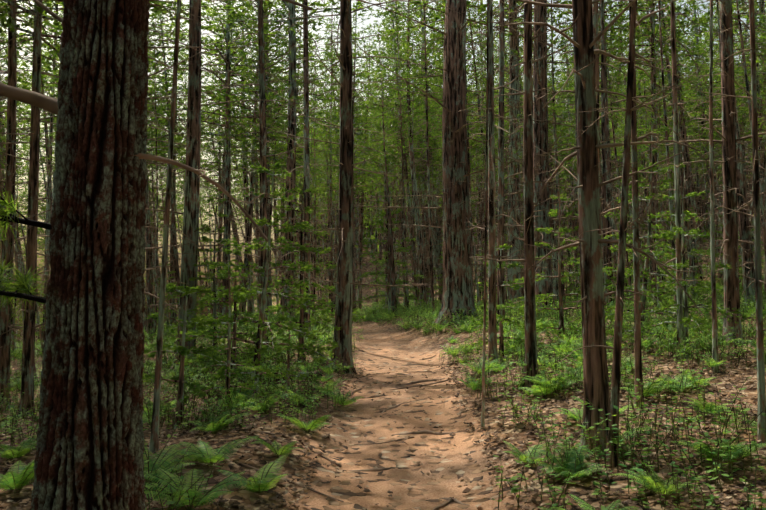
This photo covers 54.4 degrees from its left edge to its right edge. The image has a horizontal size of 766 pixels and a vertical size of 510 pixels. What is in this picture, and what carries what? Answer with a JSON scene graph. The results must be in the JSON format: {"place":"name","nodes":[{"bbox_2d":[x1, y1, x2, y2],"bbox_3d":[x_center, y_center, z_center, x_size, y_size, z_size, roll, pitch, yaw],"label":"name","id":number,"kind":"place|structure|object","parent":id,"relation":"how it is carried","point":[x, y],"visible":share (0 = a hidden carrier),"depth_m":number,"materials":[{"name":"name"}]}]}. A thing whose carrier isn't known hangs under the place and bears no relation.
{"place":"outdoors","nodes":[
{"label":"outdoors","id":0,"kind":"place"},
{"bbox_2d":[0,165,765,509],"bbox_3d":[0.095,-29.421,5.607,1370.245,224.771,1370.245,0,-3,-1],"label":"ground","id":1,"kind":"structure","parent":0,"point":[386,347],"depth_m":7.82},
{"bbox_2d":[0,392,38,440],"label":"bush","id":2,"kind":"object","parent":1,"relation":"on","point":[3,425],"visible":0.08,"depth_m":10.55,"materials":[{"name":"green plant"}]},
{"bbox_2d":[0,172,43,341],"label":"forest tree","id":3,"kind":"object","parent":1,"relation":"on","point":[24,255],"visible":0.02,"depth_m":61.12,"materials":[{"name":"green plant"}]},
{"bbox_2d":[10,369,34,395],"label":"bush","id":4,"kind":"object","parent":1,"relation":"on","point":[15,379],"visible":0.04,"depth_m":18.91,"materials":[{"name":"green plant"}]},
{"bbox_2d":[10,348,41,374],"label":"bush","id":5,"kind":"object","parent":1,"relation":"on","point":[18,361],"visible":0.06,"depth_m":22.50,"materials":[{"name":"green plant"}]},
{"bbox_2d":[13,339,40,351],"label":"bush","id":6,"kind":"object","parent":1,"relation":"on","point":[21,346],"visible":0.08,"depth_m":30.13,"materials":[{"name":"green plant"}]},
{"bbox_2d":[15,341,43,358],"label":"bush","id":7,"kind":"object","parent":1,"relation":"on","point":[38,353],"visible":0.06,"depth_m":24.61,"materials":[{"name":"green plant"}]},
{"bbox_2d":[2,61,57,342],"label":"forest tree","id":8,"kind":"object","parent":1,"relation":"on","point":[25,195],"visible":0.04,"depth_m":52.22,"materials":[{"name":"green plant"}]},
{"bbox_2d":[13,196,49,345],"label":"forest tree","id":9,"kind":"object","parent":1,"relation":"on","point":[40,308],"visible":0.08,"depth_m":74.21,"materials":[{"name":"green plant"}]},
{"bbox_2d":[0,0,153,381],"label":"forest tree","id":10,"kind":"object","parent":1,"relation":"on","point":[19,79],"visible":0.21,"depth_m":19.91,"materials":[{"name":"green plant"}]},
{"bbox_2d":[0,360,173,419],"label":"bush","id":11,"kind":"object","parent":1,"relation":"on","point":[18,386],"visible":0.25,"depth_m":14.06,"materials":[{"name":"green plant"}]},
{"bbox_2d":[0,2,180,354],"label":"forest tree","id":12,"kind":"object","parent":1,"relation":"on","point":[47,267],"visible":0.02,"depth_m":28.51,"materials":[{"name":"green plant"}]},
{"bbox_2d":[10,344,174,395],"bbox_3d":[-6.153,2.484,17.474,4.968,0.721,4.696,-5,-1,-1],"label":"bush","id":13,"kind":"object","parent":1,"relation":"on","point":[163,360],"visible":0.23,"depth_m":17.27,"materials":[{"name":"green plant"}]},
{"bbox_2d":[0,0,217,335],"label":"forest tree","id":14,"kind":"object","parent":1,"relation":"on","point":[175,277],"visible":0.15,"depth_m":34.74,"materials":[{"name":"green plant"}]},
{"bbox_2d":[17,4,232,316],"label":"forest tree","id":15,"kind":"object","parent":1,"relation":"on","point":[163,214],"visible":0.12,"depth_m":42.00,"materials":[{"name":"green plant"}]},
{"bbox_2d":[144,323,170,342],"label":"bush","id":16,"kind":"object","parent":1,"relation":"on","point":[146,340],"depth_m":29.66,"materials":[{"name":"green plant"}]},
{"bbox_2d":[144,320,177,336],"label":"bush","id":17,"kind":"object","parent":1,"relation":"on","point":[157,330],"visible":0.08,"depth_m":32.90,"materials":[{"name":"green plant"}]},
{"bbox_2d":[144,178,180,322],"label":"forest tree","id":18,"kind":"object","parent":1,"relation":"on","point":[160,250],"depth_m":69.66,"materials":[{"name":"green plant"}]},
{"bbox_2d":[0,0,338,509],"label":"tree","id":19,"kind":"object","parent":1,"relation":"on","point":[90,447],"visible":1,"depth_m":2.81,"materials":[{"name":"brown plant"}]},
{"bbox_2d":[145,27,244,327],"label":"forest tree","id":20,"kind":"object","parent":1,"relation":"on","point":[181,228],"visible":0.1,"depth_m":50.99,"materials":[{"name":"green plant"}]},
{"bbox_2d":[144,325,248,356],"bbox_3d":[-6.266,2.487,21.645,4.802,0.746,4.686,-5,-2,-1],"label":"bush","id":21,"kind":"object","parent":1,"relation":"on","point":[170,343],"visible":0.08,"depth_m":21.80,"materials":[{"name":"green plant"}]},
{"bbox_2d":[144,323,257,342],"bbox_3d":[-6.272,2.661,25.978,4.519,0.588,4.471,-5,-7,-1],"label":"bush","id":22,"kind":"object","parent":1,"relation":"on","point":[224,327],"visible":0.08,"depth_m":24.82,"materials":[{"name":"green plant"}]},
{"bbox_2d":[151,314,273,335],"bbox_3d":[-6.434,2.707,29.981,4.936,0.720,4.687,-4,-3,-1],"label":"bush","id":23,"kind":"object","parent":1,"relation":"on","point":[207,329],"visible":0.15,"depth_m":29.15,"materials":[{"name":"green plant"}]},
{"bbox_2d":[154,94,278,303],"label":"forest tree","id":24,"kind":"object","parent":1,"relation":"on","point":[233,227],"visible":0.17,"depth_m":74.62,"materials":[{"name":"green plant"}]},
{"bbox_2d":[259,371,321,379],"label":"fallen log branch","id":25,"kind":"object","parent":1,"relation":"on","point":[315,373],"visible":0.17,"depth_m":12.56,"materials":[{"name":"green plant"}]},
{"bbox_2d":[201,0,395,315],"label":"forest tree","id":26,"kind":"object","parent":1,"relation":"on","point":[250,304],"visible":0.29,"depth_m":42.87,"materials":[{"name":"green plant"}]},
{"bbox_2d":[250,18,370,310],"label":"forest tree","id":27,"kind":"object","parent":1,"relation":"on","point":[336,205],"visible":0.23,"depth_m":51.82,"materials":[{"name":"green plant"}]},
{"bbox_2d":[258,38,366,278],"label":"forest tree","id":28,"kind":"object","parent":1,"relation":"on","point":[317,218],"visible":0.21,"depth_m":66.62,"materials":[{"name":"green plant"}]},
{"bbox_2d":[297,309,369,319],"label":"bush","id":29,"kind":"object","parent":1,"relation":"on","point":[333,315],"visible":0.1,"depth_m":37.66,"materials":[{"name":"green plant"}]},
{"bbox_2d":[315,306,371,316],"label":"bush","id":30,"kind":"object","parent":1,"relation":"on","point":[334,313],"visible":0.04,"depth_m":40.87,"materials":[{"name":"green plant"}]},
{"bbox_2d":[0,0,697,419],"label":"trees","id":31,"kind":"object","parent":1,"relation":"on","point":[290,116],"visible":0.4,"depth_m":28.15,"materials":[{"name":"green plant"}]},
{"bbox_2d":[0,0,765,467],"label":"trees","id":32,"kind":"object","parent":1,"relation":"on","point":[458,264],"visible":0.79,"depth_m":12.43,"materials":[{"name":"green plant"}]},
{"bbox_2d":[0,298,765,509],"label":"fern shrub","id":33,"kind":"object","parent":1,"relation":"on","point":[573,460],"visible":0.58,"depth_m":7.82,"materials":[{"name":"green plant"}]},
{"bbox_2d":[0,330,765,509],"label":"leaf litter","id":34,"kind":"object","parent":1,"relation":"on","point":[534,491],"visible":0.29,"depth_m":7.25,"materials":[{"name":"brown plant"}]},
{"bbox_2d":[370,269,408,281],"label":"bush","id":35,"kind":"object","parent":1,"relation":"on","point":[379,275],"visible":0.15,"depth_m":61.74,"materials":[{"name":"green plant"}]},
{"bbox_2d":[369,297,413,306],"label":"bush","id":36,"kind":"object","parent":1,"relation":"on","point":[410,301],"visible":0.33,"depth_m":53.24,"materials":[{"name":"green plant"}]},
{"bbox_2d":[353,26,441,243],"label":"forest tree","id":37,"kind":"object","parent":1,"relation":"on","point":[372,120],"visible":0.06,"depth_m":74.10,"materials":[{"name":"green plant"}]},
{"bbox_2d":[362,302,439,311],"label":"bush","id":38,"kind":"object","parent":1,"relation":"on","point":[398,305],"visible":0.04,"depth_m":37.89,"materials":[{"name":"green plant"}]},
{"bbox_2d":[363,302,441,317],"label":"bush","id":39,"kind":"object","parent":1,"relation":"on","point":[397,306],"visible":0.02,"depth_m":33.35,"materials":[{"name":"green plant"}]},
{"bbox_2d":[357,0,508,308],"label":"forest tree","id":40,"kind":"object","parent":1,"relation":"on","point":[420,139],"visible":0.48,"depth_m":44.80,"materials":[{"name":"green plant"}]},
{"bbox_2d":[359,0,556,308],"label":"forest tree","id":41,"kind":"object","parent":1,"relation":"on","point":[420,253],"visible":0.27,"depth_m":36.16,"materials":[{"name":"green plant"}]},
{"bbox_2d":[352,0,577,321],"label":"forest tree","id":42,"kind":"object","parent":1,"relation":"on","point":[513,274],"visible":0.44,"depth_m":29.90,"materials":[{"name":"green plant"}]},
{"bbox_2d":[415,1,523,255],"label":"forest tree","id":43,"kind":"object","parent":1,"relation":"on","point":[505,207],"visible":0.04,"depth_m":65.93,"materials":[{"name":"green plant"}]},
{"bbox_2d":[248,58,761,283],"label":"tree line","id":44,"kind":"object","parent":1,"relation":"on","point":[369,234],"depth_m":67.51,"materials":[{"name":"green plant"}]},
{"bbox_2d":[474,296,579,311],"bbox_3d":[5.438,1.686,25.983,4.690,0.720,4.894,-1,-5,-1],"label":"bush","id":45,"kind":"object","parent":1,"relation":"on","point":[554,301],"visible":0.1,"depth_m":25.81,"materials":[{"name":"green plant"}]},
{"bbox_2d":[497,10,573,205],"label":"forest tree","id":46,"kind":"object","parent":1,"relation":"on","point":[554,74],"depth_m":74.07,"materials":[{"name":"green plant"}]},
{"bbox_2d":[469,2,631,293],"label":"forest tree","id":47,"kind":"object","parent":1,"relation":"on","point":[476,206],"visible":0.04,"depth_m":52.81,"materials":[{"name":"green plant"}]},
{"bbox_2d":[487,294,655,318],"bbox_3d":[5.611,1.472,22.026,4.965,0.721,4.496,-1,-3,-1],"label":"bush","id":48,"kind":"object","parent":1,"relation":"on","point":[626,305],"visible":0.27,"depth_m":21.82,"materials":[{"name":"green plant"}]},
{"bbox_2d":[493,0,679,299],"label":"forest tree","id":49,"kind":"object","parent":1,"relation":"on","point":[564,177],"visible":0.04,"depth_m":43.02,"materials":[{"name":"green plant"}]},
{"bbox_2d":[554,292,628,305],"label":"bush","id":50,"kind":"object","parent":1,"relation":"on","point":[580,297],"visible":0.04,"depth_m":34.17,"materials":[{"name":"green plant"}]},
{"bbox_2d":[550,14,674,264],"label":"forest tree","id":51,"kind":"object","parent":1,"relation":"on","point":[640,193],"visible":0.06,"depth_m":59.65,"materials":[{"name":"green plant"}]},
{"bbox_2d":[507,0,721,302],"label":"forest tree","id":52,"kind":"object","parent":1,"relation":"on","point":[555,273],"visible":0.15,"depth_m":36.64,"materials":[{"name":"green plant"}]},
{"bbox_2d":[570,295,663,305],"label":"bush","id":53,"kind":"object","parent":1,"relation":"on","point":[614,301],"visible":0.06,"depth_m":30.60,"materials":[{"name":"green plant"}]},
{"bbox_2d":[515,295,723,327],"bbox_3d":[5.920,1.323,17.998,4.688,0.747,4.738,-1,-1,-1],"label":"bush","id":54,"kind":"object","parent":1,"relation":"on","point":[554,315],"visible":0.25,"depth_m":17.57,"materials":[{"name":"green plant"}]},
{"bbox_2d":[560,0,720,288],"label":"forest tree","id":55,"kind":"object","parent":1,"relation":"on","point":[639,178],"visible":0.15,"depth_m":51.80,"materials":[{"name":"green plant"}]},
{"bbox_2d":[565,304,765,349],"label":"bush","id":56,"kind":"object","parent":1,"relation":"on","point":[666,327],"visible":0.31,"depth_m":13.19,"materials":[{"name":"green plant"}]},
{"bbox_2d":[567,0,765,304],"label":"forest tree","id":57,"kind":"object","parent":1,"relation":"on","point":[687,201],"visible":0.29,"depth_m":27.99,"materials":[{"name":"green plant"}]},
{"bbox_2d":[614,292,723,306],"bbox_3d":[9.560,1.495,26.174,4.409,0.673,4.564,-2,-2,-1],"label":"bush","id":58,"kind":"object","parent":1,"relation":"on","point":[671,298],"visible":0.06,"depth_m":25.46,"materials":[{"name":"green plant"}]},
{"bbox_2d":[623,10,721,232],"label":"forest tree","id":59,"kind":"object","parent":1,"relation":"on","point":[689,99],"visible":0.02,"depth_m":67.56,"materials":[{"name":"green plant"}]},
{"bbox_2d":[608,0,762,292],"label":"forest tree","id":60,"kind":"object","parent":1,"relation":"on","point":[695,145],"visible":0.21,"depth_m":45.48,"materials":[{"name":"green plant"}]},
{"bbox_2d":[615,288,765,310],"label":"bush","id":61,"kind":"object","parent":1,"relation":"on","point":[718,302],"visible":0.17,"depth_m":22.16,"materials":[{"name":"green plant"}]},
{"bbox_2d":[626,320,765,372],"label":"bush","id":62,"kind":"object","parent":1,"relation":"on","point":[709,363],"visible":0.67,"depth_m":10.46,"materials":[{"name":"green plant"}]},
{"bbox_2d":[639,0,765,309],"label":"forest tree","id":63,"kind":"object","parent":1,"relation":"on","point":[744,227],"visible":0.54,"depth_m":20.89,"materials":[{"name":"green plant"}]},
{"bbox_2d":[648,0,765,293],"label":"forest tree","id":64,"kind":"object","parent":1,"relation":"on","point":[761,5],"visible":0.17,"depth_m":35.38,"materials":[{"name":"green plant"}]},
{"bbox_2d":[661,290,765,320],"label":"bush","id":65,"kind":"object","parent":1,"relation":"on","point":[750,312],"visible":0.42,"depth_m":17.56,"materials":[{"name":"green plant"}]},
{"bbox_2d":[669,284,763,298],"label":"bush","id":66,"kind":"object","parent":1,"relation":"on","point":[710,292],"visible":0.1,"depth_m":29.47,"materials":[{"name":"green plant"}]},
{"bbox_2d":[673,0,765,279],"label":"forest tree","id":67,"kind":"object","parent":1,"relation":"on","point":[746,132],"visible":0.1,"depth_m":49.07,"materials":[{"name":"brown plant"}]},
{"bbox_2d":[698,281,765,297],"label":"bush","id":68,"kind":"object","parent":1,"relation":"on","point":[723,293],"visible":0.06,"depth_m":26.86,"materials":[{"name":"green plant"}]},
{"bbox_2d":[734,10,765,210],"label":"forest tree","id":69,"kind":"object","parent":1,"relation":"on","point":[757,60],"visible":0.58,"depth_m":31.25,"materials":[{"name":"green plant"}]},
{"bbox_2d":[0,0,765,342],"label":"sky","id":70,"kind":"structure","parent":0,"point":[366,23],"materials":[{"name":"white"}]}
]}

